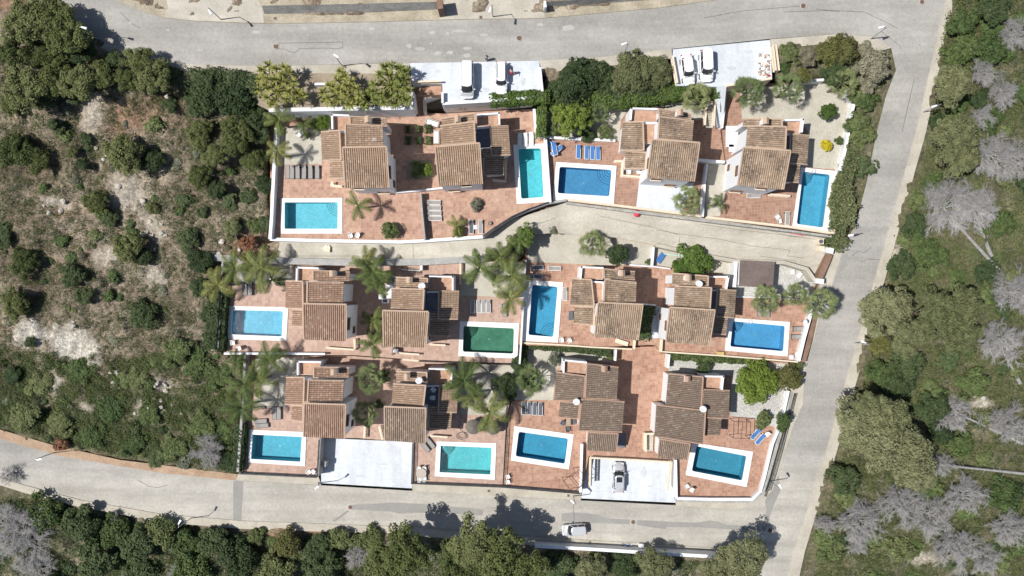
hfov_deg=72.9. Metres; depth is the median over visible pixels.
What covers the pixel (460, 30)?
cement patch
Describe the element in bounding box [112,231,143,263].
pine tree
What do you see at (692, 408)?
villa
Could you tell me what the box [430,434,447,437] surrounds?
balustrade
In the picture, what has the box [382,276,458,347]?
villa
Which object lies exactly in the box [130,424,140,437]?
bush
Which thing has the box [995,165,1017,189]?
shrub
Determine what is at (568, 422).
garden table
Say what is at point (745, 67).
driveway
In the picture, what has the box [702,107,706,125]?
balustrade
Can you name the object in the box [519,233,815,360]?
terrace
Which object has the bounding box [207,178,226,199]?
shrub
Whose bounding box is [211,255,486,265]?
wall
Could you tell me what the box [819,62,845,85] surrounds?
shrub
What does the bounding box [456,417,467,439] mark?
garden hose
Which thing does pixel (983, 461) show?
bush
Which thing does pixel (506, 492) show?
pavement
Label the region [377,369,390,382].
shrub
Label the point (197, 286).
shrub
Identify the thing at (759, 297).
wall
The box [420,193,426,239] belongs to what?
wall
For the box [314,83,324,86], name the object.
wall
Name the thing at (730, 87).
wall
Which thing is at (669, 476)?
balustrade
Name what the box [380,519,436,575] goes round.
pine tree
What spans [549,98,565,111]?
shrub
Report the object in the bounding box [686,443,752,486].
swimming pool
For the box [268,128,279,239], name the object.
wall
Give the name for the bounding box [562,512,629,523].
asphalt repair
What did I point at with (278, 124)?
palm tree
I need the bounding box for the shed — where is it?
[736,260,774,287]
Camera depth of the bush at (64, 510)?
104.04 m
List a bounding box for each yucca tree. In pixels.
[254,59,309,108]
[317,66,366,112]
[359,59,414,112]
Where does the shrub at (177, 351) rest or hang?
on the ground at (70, 344)
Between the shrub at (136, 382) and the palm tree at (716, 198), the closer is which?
the palm tree at (716, 198)
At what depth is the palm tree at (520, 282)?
94.71 m
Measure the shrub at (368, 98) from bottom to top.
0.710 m
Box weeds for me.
[0,498,710,575]
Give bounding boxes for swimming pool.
[227,306,287,340]
[248,430,305,465]
[281,198,341,233]
[435,441,495,479]
[458,321,518,357]
[511,426,573,468]
[513,144,547,203]
[522,280,562,341]
[553,162,615,203]
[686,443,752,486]
[725,318,789,355]
[792,168,836,230]
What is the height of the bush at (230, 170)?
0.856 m
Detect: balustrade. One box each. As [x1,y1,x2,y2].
[326,346,354,350]
[330,181,342,187]
[353,338,356,348]
[363,426,366,438]
[378,425,383,439]
[397,352,419,354]
[413,80,441,83]
[430,343,445,345]
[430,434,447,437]
[460,263,461,284]
[493,159,506,182]
[567,198,700,216]
[588,457,590,486]
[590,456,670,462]
[614,160,640,178]
[644,432,653,451]
[659,339,662,351]
[666,462,672,490]
[671,55,677,84]
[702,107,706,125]
[705,216,833,233]
[711,99,715,126]
[768,194,790,197]
[770,45,776,71]
[775,44,779,71]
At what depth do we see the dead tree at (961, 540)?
103.16 m
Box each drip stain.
[521,78,525,85]
[641,466,646,477]
[727,65,735,70]
[742,50,752,53]
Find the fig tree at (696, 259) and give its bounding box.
[676,243,714,274]
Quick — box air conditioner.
[815,239,823,244]
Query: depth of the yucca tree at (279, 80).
90.33 m
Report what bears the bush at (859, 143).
on the ground at (70, 344)
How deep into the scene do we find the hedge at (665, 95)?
93.32 m
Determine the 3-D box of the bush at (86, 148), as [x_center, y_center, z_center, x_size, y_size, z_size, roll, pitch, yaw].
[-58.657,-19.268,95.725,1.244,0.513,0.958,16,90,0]
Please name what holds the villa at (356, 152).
on the terrace at (499, 205)
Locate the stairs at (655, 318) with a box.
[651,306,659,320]
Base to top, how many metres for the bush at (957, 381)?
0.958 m
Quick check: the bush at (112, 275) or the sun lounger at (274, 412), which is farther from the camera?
the sun lounger at (274, 412)
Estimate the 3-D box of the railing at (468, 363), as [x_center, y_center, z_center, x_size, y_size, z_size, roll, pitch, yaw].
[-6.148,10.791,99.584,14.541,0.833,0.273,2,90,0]
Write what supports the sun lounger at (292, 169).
on the terrace at (499, 205)
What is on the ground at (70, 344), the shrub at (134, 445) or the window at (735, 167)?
the shrub at (134, 445)
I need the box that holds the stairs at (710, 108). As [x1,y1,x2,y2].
[705,105,713,127]
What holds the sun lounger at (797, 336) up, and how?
on the terrace at (651, 285)
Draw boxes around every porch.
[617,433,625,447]
[647,434,653,450]
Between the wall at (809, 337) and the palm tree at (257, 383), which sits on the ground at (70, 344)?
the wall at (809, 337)
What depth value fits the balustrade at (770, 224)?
95.64 m
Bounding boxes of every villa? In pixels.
[284,358,356,438]
[285,267,357,340]
[321,114,395,193]
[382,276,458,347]
[384,365,457,443]
[435,112,510,192]
[554,356,624,451]
[570,266,643,339]
[618,107,699,187]
[650,372,729,459]
[657,273,735,345]
[723,117,808,194]
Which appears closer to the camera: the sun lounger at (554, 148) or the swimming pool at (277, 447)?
the sun lounger at (554, 148)
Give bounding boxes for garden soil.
[250,73,414,111]
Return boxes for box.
[637,328,651,341]
[638,543,643,547]
[640,310,653,330]
[642,305,656,315]
[816,246,824,251]
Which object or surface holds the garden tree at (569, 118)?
on the gravel bed at (613, 121)
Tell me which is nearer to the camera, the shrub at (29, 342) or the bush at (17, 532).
the shrub at (29, 342)
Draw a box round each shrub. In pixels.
[0,231,11,248]
[2,367,20,384]
[9,402,41,431]
[24,336,34,347]
[24,371,54,395]
[26,489,64,535]
[32,92,56,110]
[47,118,57,130]
[47,406,72,438]
[52,438,69,450]
[53,120,64,134]
[58,263,87,287]
[59,504,102,542]
[61,357,97,384]
[65,95,82,104]
[67,31,96,63]
[71,540,120,575]
[74,285,95,305]
[74,423,107,450]
[75,157,88,169]
[79,132,91,145]
[91,511,131,547]
[97,394,126,423]
[100,208,119,228]
[105,48,122,69]
[118,433,148,457]
[119,559,159,575]
[120,366,149,389]
[120,521,154,564]
[127,298,161,330]
[135,247,154,265]
[138,398,159,425]
[140,147,166,171]
[145,513,177,551]
[147,450,164,468]
[156,433,187,460]
[160,63,183,86]
[160,95,177,114]
[161,337,193,368]
[168,527,200,559]
[172,548,212,575]
[176,226,199,253]
[181,408,214,436]
[182,345,213,379]
[183,92,217,118]
[186,249,213,273]
[189,276,207,298]
[190,70,225,112]
[195,204,207,218]
[197,527,233,556]
[199,306,207,322]
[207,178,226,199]
[208,363,231,389]
[212,80,257,116]
[212,419,234,447]
[214,450,231,471]
[216,533,259,575]
[222,217,241,240]
[235,105,272,131]
[238,235,256,250]
[239,187,256,203]
[246,216,263,233]
[247,526,266,545]
[248,121,269,144]
[254,174,271,194]
[257,546,297,575]
[258,216,269,231]
[270,349,282,362]
[272,524,301,558]
[300,549,343,575]
[302,532,335,565]
[304,132,312,138]
[307,118,319,133]
[315,115,330,129]
[328,527,357,549]
[352,522,382,552]
[361,88,370,102]
[375,399,384,407]
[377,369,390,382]
[380,222,398,238]
[409,161,425,179]
[422,163,433,176]
[452,226,463,237]
[470,197,482,212]
[491,372,517,396]
[501,385,516,401]
[503,233,524,257]
[510,356,528,376]
[516,221,535,246]
[519,375,535,390]
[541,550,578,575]
[546,74,580,106]
[547,122,560,135]
[548,352,560,366]
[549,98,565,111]
[549,226,557,234]
[559,56,603,107]
[579,126,595,142]
[582,57,614,93]
[597,121,613,140]
[600,76,626,102]
[608,552,639,575]
[611,48,655,97]
[634,79,660,97]
[649,54,672,87]
[671,259,688,273]
[696,361,712,372]
[755,410,772,429]
[775,412,791,427]
[776,62,791,75]
[776,424,786,432]
[778,41,799,65]
[792,361,805,370]
[796,66,812,83]
[798,45,818,66]
[814,36,841,67]
[815,537,846,562]
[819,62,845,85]
[820,139,832,150]
[823,463,861,495]
[834,136,843,144]
[835,32,859,65]
[842,117,852,131]
[850,111,870,130]
[851,48,889,82]
[852,129,873,143]
[855,92,880,110]
[856,40,872,58]
[856,75,878,93]
[863,359,896,385]
[868,333,891,355]
[875,79,884,89]
[881,367,917,401]
[881,532,917,563]
[886,248,916,281]
[889,350,926,379]
[900,211,926,238]
[907,188,935,210]
[913,237,949,271]
[914,391,951,423]
[921,172,942,193]
[927,110,946,130]
[927,420,954,445]
[939,43,964,66]
[945,6,979,34]
[945,431,975,459]
[954,29,980,60]
[959,365,991,402]
[969,89,988,109]
[972,0,1012,26]
[973,31,1007,64]
[974,256,1001,285]
[978,107,1006,134]
[981,209,1019,237]
[983,472,1018,507]
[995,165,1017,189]
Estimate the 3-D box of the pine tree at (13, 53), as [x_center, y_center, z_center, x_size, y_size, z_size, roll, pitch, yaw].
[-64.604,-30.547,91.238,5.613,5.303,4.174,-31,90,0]
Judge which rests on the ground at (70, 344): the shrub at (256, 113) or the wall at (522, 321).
the shrub at (256, 113)
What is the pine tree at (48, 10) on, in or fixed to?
on the ground at (70, 344)
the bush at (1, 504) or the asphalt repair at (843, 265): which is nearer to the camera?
the asphalt repair at (843, 265)
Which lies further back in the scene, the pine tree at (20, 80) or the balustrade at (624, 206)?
the balustrade at (624, 206)
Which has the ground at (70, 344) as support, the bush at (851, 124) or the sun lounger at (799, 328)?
the bush at (851, 124)
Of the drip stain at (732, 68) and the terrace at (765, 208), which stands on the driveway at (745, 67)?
the drip stain at (732, 68)
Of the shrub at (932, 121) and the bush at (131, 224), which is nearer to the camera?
the shrub at (932, 121)
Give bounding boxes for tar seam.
[120,6,913,520]
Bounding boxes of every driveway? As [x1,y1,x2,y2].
[165,0,263,22]
[321,438,411,487]
[410,61,540,101]
[439,0,544,19]
[581,456,675,502]
[636,183,693,211]
[669,39,771,91]
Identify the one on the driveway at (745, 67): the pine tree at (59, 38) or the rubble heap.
the rubble heap
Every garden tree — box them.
[551,99,593,139]
[605,244,629,266]
[735,357,779,405]
[777,362,803,390]
[817,103,836,119]
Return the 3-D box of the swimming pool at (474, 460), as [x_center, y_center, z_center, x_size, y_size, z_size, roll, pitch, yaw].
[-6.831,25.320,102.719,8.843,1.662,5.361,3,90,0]
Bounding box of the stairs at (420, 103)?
[416,97,423,112]
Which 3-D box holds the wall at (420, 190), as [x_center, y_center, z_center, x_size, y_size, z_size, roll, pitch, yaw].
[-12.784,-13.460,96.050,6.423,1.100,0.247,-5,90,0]
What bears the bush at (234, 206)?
on the ground at (70, 344)
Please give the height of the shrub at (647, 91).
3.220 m
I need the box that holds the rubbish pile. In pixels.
[323,245,330,251]
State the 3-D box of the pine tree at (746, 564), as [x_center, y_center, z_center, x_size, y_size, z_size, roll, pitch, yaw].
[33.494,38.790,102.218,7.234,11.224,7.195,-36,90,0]
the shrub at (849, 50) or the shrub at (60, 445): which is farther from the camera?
the shrub at (60, 445)
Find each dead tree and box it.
[0,465,20,485]
[0,502,55,569]
[11,548,56,575]
[110,509,121,521]
[165,560,182,575]
[185,433,223,469]
[344,546,367,569]
[813,515,838,536]
[832,497,888,543]
[845,529,872,556]
[875,484,923,533]
[908,494,954,542]
[915,173,1002,272]
[925,181,943,199]
[929,525,985,575]
[931,452,1023,479]
[935,392,1023,444]
[941,471,988,516]
[950,176,1001,256]
[966,542,1006,575]
[970,97,996,132]
[971,59,999,87]
[974,129,1017,182]
[978,317,1023,383]
[983,400,1023,443]
[985,507,1023,549]
[987,69,1018,114]
[991,135,1023,181]
[991,262,1023,314]
[999,15,1023,52]
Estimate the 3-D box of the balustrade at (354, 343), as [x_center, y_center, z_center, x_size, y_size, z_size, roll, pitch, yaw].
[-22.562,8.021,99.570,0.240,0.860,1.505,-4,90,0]
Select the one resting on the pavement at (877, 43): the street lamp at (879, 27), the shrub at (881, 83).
the street lamp at (879, 27)
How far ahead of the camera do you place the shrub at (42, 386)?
101.45 m
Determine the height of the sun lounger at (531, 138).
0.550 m
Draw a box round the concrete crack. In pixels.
[413,216,809,264]
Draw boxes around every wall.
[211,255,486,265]
[216,261,226,348]
[224,352,325,354]
[236,355,249,471]
[242,471,318,476]
[262,2,437,13]
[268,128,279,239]
[269,106,416,118]
[270,235,483,243]
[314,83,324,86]
[318,437,324,475]
[321,458,328,466]
[396,187,442,193]
[411,91,417,113]
[412,443,578,492]
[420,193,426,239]
[423,96,440,102]
[423,100,426,114]
[437,0,444,16]
[441,92,444,110]
[443,96,533,113]
[483,199,565,238]
[519,260,525,363]
[522,342,631,349]
[533,109,550,202]
[535,541,716,557]
[539,67,542,91]
[543,1,546,12]
[546,0,642,5]
[547,136,614,141]
[566,202,831,237]
[579,443,582,492]
[613,349,616,360]
[629,264,669,269]
[642,432,644,449]
[650,247,654,265]
[653,243,814,281]
[657,350,797,362]
[664,353,669,367]
[671,459,677,498]
[674,392,792,502]
[677,390,789,500]
[698,158,724,164]
[699,164,708,217]
[719,91,726,129]
[726,78,771,91]
[728,262,737,286]
[736,296,800,299]
[792,78,824,85]
[794,296,815,360]
[800,284,818,362]
[808,278,823,283]
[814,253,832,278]
[821,247,833,253]
[835,89,854,171]
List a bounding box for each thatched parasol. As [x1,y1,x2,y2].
[465,419,479,434]
[486,420,500,434]
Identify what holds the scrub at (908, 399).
on the ground at (70, 344)
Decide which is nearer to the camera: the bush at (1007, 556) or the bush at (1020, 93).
the bush at (1020, 93)
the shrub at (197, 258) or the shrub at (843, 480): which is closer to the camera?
the shrub at (197, 258)
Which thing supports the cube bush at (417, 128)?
on the terrace at (499, 205)
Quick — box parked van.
[459,60,474,99]
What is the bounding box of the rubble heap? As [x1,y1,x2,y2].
[758,53,770,77]
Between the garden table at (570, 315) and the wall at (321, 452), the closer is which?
the garden table at (570, 315)
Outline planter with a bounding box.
[406,160,432,178]
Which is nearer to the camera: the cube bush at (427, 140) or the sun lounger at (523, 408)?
the cube bush at (427, 140)
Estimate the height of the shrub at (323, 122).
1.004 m
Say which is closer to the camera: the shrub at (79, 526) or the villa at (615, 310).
the villa at (615, 310)
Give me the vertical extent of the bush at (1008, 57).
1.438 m
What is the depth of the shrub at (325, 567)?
103.85 m
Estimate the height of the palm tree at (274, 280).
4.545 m
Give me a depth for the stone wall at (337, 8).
90.68 m
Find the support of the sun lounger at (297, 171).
on the terrace at (499, 205)
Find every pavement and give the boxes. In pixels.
[0,478,752,557]
[100,43,410,73]
[236,473,321,484]
[412,484,580,499]
[539,49,671,72]
[676,247,843,509]
[770,34,889,50]
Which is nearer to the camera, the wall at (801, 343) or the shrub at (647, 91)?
the shrub at (647, 91)
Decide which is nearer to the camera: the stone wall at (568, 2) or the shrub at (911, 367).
the stone wall at (568, 2)
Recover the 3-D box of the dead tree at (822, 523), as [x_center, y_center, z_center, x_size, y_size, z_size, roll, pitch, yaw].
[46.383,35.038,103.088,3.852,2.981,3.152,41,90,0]
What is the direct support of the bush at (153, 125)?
on the ground at (70, 344)
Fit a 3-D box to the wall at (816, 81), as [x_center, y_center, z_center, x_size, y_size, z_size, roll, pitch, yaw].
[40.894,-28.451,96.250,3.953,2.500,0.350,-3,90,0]
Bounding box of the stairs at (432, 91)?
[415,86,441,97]
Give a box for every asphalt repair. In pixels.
[233,481,243,519]
[352,502,482,515]
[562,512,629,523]
[637,520,760,530]
[761,475,780,531]
[836,254,846,278]
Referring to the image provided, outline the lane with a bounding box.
[277,203,834,274]
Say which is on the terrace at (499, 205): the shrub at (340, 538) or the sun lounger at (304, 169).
the sun lounger at (304, 169)
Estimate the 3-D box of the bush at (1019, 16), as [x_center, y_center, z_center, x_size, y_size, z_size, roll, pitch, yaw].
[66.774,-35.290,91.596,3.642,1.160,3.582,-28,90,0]
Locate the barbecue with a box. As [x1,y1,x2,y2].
[379,294,388,302]
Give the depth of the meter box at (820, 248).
97.53 m
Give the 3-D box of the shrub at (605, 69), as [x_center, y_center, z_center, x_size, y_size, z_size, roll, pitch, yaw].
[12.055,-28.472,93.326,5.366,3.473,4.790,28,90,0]
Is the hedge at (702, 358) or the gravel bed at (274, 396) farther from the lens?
the gravel bed at (274, 396)
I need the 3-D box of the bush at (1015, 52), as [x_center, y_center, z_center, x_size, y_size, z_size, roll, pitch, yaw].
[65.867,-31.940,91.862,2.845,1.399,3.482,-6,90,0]
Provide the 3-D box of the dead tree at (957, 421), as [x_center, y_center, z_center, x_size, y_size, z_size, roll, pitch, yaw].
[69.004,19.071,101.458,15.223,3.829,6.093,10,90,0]
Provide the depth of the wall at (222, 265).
98.60 m
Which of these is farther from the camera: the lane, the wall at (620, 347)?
the wall at (620, 347)
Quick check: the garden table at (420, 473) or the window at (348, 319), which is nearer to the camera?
the window at (348, 319)
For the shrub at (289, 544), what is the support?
on the ground at (70, 344)
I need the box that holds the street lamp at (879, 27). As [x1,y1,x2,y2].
[870,26,886,38]
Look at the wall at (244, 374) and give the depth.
100.60 m
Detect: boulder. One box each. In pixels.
[115,183,121,189]
[140,198,145,203]
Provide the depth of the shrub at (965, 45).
90.89 m
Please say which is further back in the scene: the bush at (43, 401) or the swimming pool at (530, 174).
the bush at (43, 401)
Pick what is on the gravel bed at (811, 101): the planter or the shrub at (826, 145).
the shrub at (826, 145)
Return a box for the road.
[0,0,944,575]
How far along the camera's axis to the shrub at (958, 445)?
101.97 m
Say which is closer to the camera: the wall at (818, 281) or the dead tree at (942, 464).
the wall at (818, 281)
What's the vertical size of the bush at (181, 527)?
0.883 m
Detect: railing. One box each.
[240,439,319,477]
[411,444,579,493]
[418,361,519,364]
[483,202,548,235]
[502,408,506,486]
[764,394,795,496]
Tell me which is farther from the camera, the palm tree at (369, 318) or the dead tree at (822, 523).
the dead tree at (822, 523)
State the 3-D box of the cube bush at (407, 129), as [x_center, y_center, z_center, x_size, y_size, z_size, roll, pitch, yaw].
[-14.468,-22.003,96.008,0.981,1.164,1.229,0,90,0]
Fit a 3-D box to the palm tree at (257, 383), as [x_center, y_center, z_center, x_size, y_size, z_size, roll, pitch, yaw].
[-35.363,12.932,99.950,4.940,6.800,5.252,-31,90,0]
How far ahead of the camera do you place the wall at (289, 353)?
99.04 m
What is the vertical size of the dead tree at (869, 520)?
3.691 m
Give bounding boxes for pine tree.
[0,0,46,47]
[0,39,34,67]
[0,62,50,113]
[0,95,17,117]
[0,131,42,168]
[0,286,29,324]
[10,246,41,281]
[25,146,52,175]
[26,36,54,67]
[29,0,75,42]
[37,53,72,97]
[41,11,93,55]
[56,63,95,101]
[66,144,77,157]
[80,190,110,213]
[89,59,116,88]
[98,133,146,177]
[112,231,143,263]
[113,68,139,92]
[118,46,154,74]
[132,57,170,95]
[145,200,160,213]
[185,119,213,152]
[187,163,212,191]
[200,141,228,166]
[220,112,254,157]
[239,145,270,175]
[267,190,269,208]
[362,539,400,575]
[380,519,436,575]
[438,537,486,575]
[446,510,491,568]
[475,525,524,575]
[507,548,550,575]
[574,552,606,575]
[633,545,675,575]
[696,545,734,575]
[724,529,769,575]
[835,395,875,452]
[847,390,880,416]
[854,425,908,474]
[857,286,914,337]
[867,394,911,438]
[886,314,926,360]
[888,423,937,480]
[894,458,938,492]
[909,286,963,342]
[929,64,972,108]
[929,112,980,165]
[934,322,983,355]
[937,142,981,179]
[943,283,986,333]
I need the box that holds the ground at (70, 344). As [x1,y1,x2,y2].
[0,0,1023,575]
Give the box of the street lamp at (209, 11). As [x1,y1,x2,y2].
[208,7,221,19]
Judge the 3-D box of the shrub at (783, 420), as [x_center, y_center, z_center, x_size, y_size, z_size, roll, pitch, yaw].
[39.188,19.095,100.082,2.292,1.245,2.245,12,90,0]
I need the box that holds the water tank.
[386,285,393,298]
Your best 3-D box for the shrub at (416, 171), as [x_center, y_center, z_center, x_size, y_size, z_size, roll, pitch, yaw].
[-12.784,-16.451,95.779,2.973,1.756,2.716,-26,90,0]
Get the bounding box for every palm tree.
[200,266,236,302]
[219,249,252,285]
[219,391,264,424]
[224,348,247,375]
[224,366,262,401]
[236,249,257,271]
[244,244,287,293]
[246,362,277,399]
[251,340,288,381]
[257,267,286,292]
[263,105,295,137]
[266,140,292,165]
[295,116,314,134]
[345,190,372,220]
[348,245,384,278]
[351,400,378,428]
[354,254,393,289]
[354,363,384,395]
[357,330,382,359]
[360,306,381,332]
[361,266,392,297]
[441,356,484,399]
[447,215,467,237]
[455,380,486,408]
[462,247,499,283]
[467,390,511,433]
[484,241,513,272]
[491,253,531,294]
[492,282,525,314]
[506,226,532,252]
[515,362,546,396]
[578,228,606,257]
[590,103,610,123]
[670,184,701,216]
[681,81,712,111]
[708,193,726,213]
[728,75,764,108]
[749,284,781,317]
[770,72,804,105]
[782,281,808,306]
[802,287,839,320]
[825,66,859,97]
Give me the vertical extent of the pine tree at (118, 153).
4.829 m
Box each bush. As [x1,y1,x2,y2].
[0,221,11,235]
[0,503,10,519]
[1,398,9,404]
[11,522,26,545]
[18,384,24,391]
[25,304,34,316]
[38,183,47,193]
[40,278,48,284]
[40,396,47,405]
[41,565,60,575]
[45,359,53,366]
[45,434,52,442]
[51,235,68,247]
[57,502,67,520]
[58,129,74,143]
[59,100,74,114]
[59,560,77,575]
[64,251,78,262]
[71,177,78,183]
[76,182,82,190]
[83,146,91,151]
[83,278,90,283]
[89,229,102,241]
[92,166,97,173]
[93,207,105,219]
[103,289,113,301]
[107,268,119,282]
[108,335,118,345]
[114,293,122,301]
[116,371,126,382]
[116,561,121,571]
[122,120,127,128]
[124,226,138,235]
[125,219,134,228]
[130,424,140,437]
[137,451,144,457]
[145,378,155,390]
[146,115,162,133]
[148,358,156,366]
[150,194,157,200]
[158,284,167,295]
[158,425,167,433]
[171,157,181,168]
[174,206,184,215]
[175,194,192,207]
[177,455,193,469]
[178,524,188,530]
[192,149,199,157]
[212,353,219,359]
[221,192,236,207]
[225,165,236,175]
[231,203,236,209]
[266,537,276,545]
[404,125,410,133]
[404,135,411,145]
[414,125,420,132]
[415,136,421,144]
[424,124,431,133]
[424,135,430,144]
[587,551,603,562]
[662,560,679,575]
[812,528,835,549]
[834,489,857,508]
[835,532,846,543]
[838,439,854,449]
[847,85,875,112]
[848,118,861,130]
[848,134,864,150]
[852,123,877,142]
[854,155,879,178]
[861,528,883,549]
[863,569,884,575]
[880,386,900,401]
[883,502,899,517]
[884,359,896,374]
[896,233,913,250]
[907,405,915,414]
[907,568,916,575]
[908,539,922,556]
[912,232,927,247]
[912,487,936,505]
[920,377,937,392]
[927,265,938,278]
[929,386,949,400]
[930,484,945,495]
[932,350,959,371]
[933,196,949,206]
[933,471,940,484]
[937,494,948,506]
[938,527,948,535]
[945,560,956,570]
[948,269,967,289]
[948,392,959,405]
[950,95,968,116]
[952,375,968,389]
[955,498,978,520]
[957,49,982,65]
[962,348,975,356]
[974,324,985,337]
[975,452,990,465]
[978,286,995,307]
[979,20,1004,35]
[983,411,994,424]
[989,540,1000,552]
[991,292,1009,309]
[993,559,1010,572]
[994,252,1006,262]
[994,305,1011,320]
[994,362,1011,377]
[995,538,1006,547]
[997,124,1011,136]
[998,37,1019,63]
[999,502,1021,517]
[999,548,1012,559]
[1000,34,1018,59]
[1002,9,1023,34]
[1004,269,1021,288]
[1010,366,1021,378]
[1011,85,1023,102]
[1011,541,1023,555]
[1013,478,1023,502]
[1015,176,1023,191]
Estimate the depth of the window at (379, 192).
95.12 m
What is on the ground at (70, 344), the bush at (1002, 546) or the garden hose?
the bush at (1002, 546)
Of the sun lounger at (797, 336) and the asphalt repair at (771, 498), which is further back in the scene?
the asphalt repair at (771, 498)
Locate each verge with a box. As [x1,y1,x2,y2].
[0,429,237,479]
[116,0,712,23]
[788,0,952,575]
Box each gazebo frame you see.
[562,468,583,491]
[729,418,750,438]
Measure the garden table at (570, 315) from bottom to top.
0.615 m
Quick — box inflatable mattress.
[655,252,665,263]
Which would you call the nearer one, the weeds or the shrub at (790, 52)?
the shrub at (790, 52)
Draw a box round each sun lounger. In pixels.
[242,282,247,294]
[248,282,253,294]
[254,418,266,423]
[255,423,268,427]
[272,407,276,419]
[276,407,281,419]
[285,165,289,178]
[289,165,294,178]
[295,165,300,178]
[301,165,307,178]
[308,165,313,178]
[315,165,320,178]
[420,443,429,452]
[426,436,435,448]
[427,199,440,204]
[427,205,440,210]
[428,211,440,215]
[428,216,441,221]
[468,220,473,233]
[470,300,475,312]
[476,300,480,312]
[477,220,483,233]
[481,300,485,312]
[486,300,490,312]
[517,133,522,146]
[521,402,526,414]
[522,133,527,146]
[527,402,531,414]
[528,132,533,145]
[529,274,542,278]
[530,265,542,270]
[532,402,537,414]
[538,403,542,415]
[548,265,560,270]
[550,141,557,155]
[550,144,562,156]
[562,287,566,300]
[575,145,580,158]
[584,146,588,158]
[589,146,594,159]
[595,146,600,159]
[747,193,760,198]
[750,429,760,439]
[755,433,765,444]
[784,211,789,224]
[791,334,801,339]
[792,326,803,331]
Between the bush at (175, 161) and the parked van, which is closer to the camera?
the parked van
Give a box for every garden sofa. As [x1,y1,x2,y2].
[425,117,439,127]
[433,130,439,144]
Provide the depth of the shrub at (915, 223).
96.19 m
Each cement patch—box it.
[453,29,466,32]
[563,25,574,30]
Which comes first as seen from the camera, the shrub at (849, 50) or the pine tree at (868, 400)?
the shrub at (849, 50)
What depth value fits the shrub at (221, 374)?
101.15 m
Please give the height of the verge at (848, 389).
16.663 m
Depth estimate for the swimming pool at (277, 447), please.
103.55 m
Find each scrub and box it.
[0,53,269,475]
[0,345,237,469]
[0,496,725,575]
[817,0,1023,575]
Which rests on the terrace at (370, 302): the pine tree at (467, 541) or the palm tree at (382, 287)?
the palm tree at (382, 287)
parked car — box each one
[494,61,508,94]
[561,522,586,537]
[612,462,625,492]
[679,54,695,85]
[698,48,715,82]
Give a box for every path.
[639,321,657,338]
[705,165,724,216]
[715,86,725,127]
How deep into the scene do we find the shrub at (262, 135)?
94.02 m
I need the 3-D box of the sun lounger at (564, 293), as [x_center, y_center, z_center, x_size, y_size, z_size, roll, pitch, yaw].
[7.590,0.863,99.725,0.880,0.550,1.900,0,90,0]
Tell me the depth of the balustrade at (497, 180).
95.64 m
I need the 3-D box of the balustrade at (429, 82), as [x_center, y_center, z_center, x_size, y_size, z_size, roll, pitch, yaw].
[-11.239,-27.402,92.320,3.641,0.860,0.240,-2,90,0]
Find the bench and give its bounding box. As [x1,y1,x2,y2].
[615,339,628,345]
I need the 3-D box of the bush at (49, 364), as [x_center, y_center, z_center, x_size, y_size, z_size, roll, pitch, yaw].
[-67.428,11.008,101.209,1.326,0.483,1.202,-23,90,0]
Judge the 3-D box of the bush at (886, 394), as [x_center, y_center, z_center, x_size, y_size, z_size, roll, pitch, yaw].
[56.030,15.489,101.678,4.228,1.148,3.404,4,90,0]
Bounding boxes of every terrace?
[226,260,523,362]
[243,355,515,484]
[270,109,545,239]
[504,345,790,496]
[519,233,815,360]
[536,98,724,217]
[702,82,845,234]
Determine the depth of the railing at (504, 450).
101.08 m
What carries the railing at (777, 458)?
on the terrace at (641, 369)
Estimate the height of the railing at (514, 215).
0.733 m
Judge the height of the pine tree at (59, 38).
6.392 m
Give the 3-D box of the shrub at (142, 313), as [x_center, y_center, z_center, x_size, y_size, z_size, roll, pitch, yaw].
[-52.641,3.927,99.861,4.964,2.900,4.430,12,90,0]
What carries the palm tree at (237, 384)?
on the gravel bed at (274, 396)
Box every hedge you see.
[183,66,263,97]
[202,273,227,352]
[218,293,230,351]
[230,420,248,473]
[489,88,549,108]
[518,345,528,359]
[523,345,612,357]
[535,100,547,139]
[588,81,681,109]
[669,353,749,364]
[672,84,719,100]
[819,232,852,252]
[823,141,862,235]
[836,190,860,228]
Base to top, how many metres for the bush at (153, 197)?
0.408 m
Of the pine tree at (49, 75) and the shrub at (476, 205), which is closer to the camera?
the pine tree at (49, 75)
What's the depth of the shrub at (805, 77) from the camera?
92.60 m
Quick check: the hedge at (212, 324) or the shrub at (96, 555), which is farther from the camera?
the shrub at (96, 555)
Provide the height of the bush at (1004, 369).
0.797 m
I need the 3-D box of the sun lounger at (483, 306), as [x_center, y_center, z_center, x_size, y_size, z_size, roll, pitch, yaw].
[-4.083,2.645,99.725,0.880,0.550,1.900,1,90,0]
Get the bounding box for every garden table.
[416,468,425,478]
[566,419,570,425]
[569,311,572,319]
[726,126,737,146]
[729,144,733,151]
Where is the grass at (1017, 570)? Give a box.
[815,0,1023,575]
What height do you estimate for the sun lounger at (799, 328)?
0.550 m
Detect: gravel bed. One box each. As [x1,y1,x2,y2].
[236,263,293,283]
[256,357,297,407]
[277,122,331,191]
[456,363,513,415]
[460,262,523,297]
[514,347,612,399]
[527,234,728,274]
[546,100,712,140]
[669,359,791,427]
[735,265,813,297]
[740,81,847,168]
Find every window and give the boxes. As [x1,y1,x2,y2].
[346,413,349,426]
[347,317,350,329]
[377,191,389,193]
[388,165,391,178]
[448,189,459,192]
[645,158,648,169]
[663,184,675,187]
[663,320,666,330]
[729,190,742,193]
[733,165,738,176]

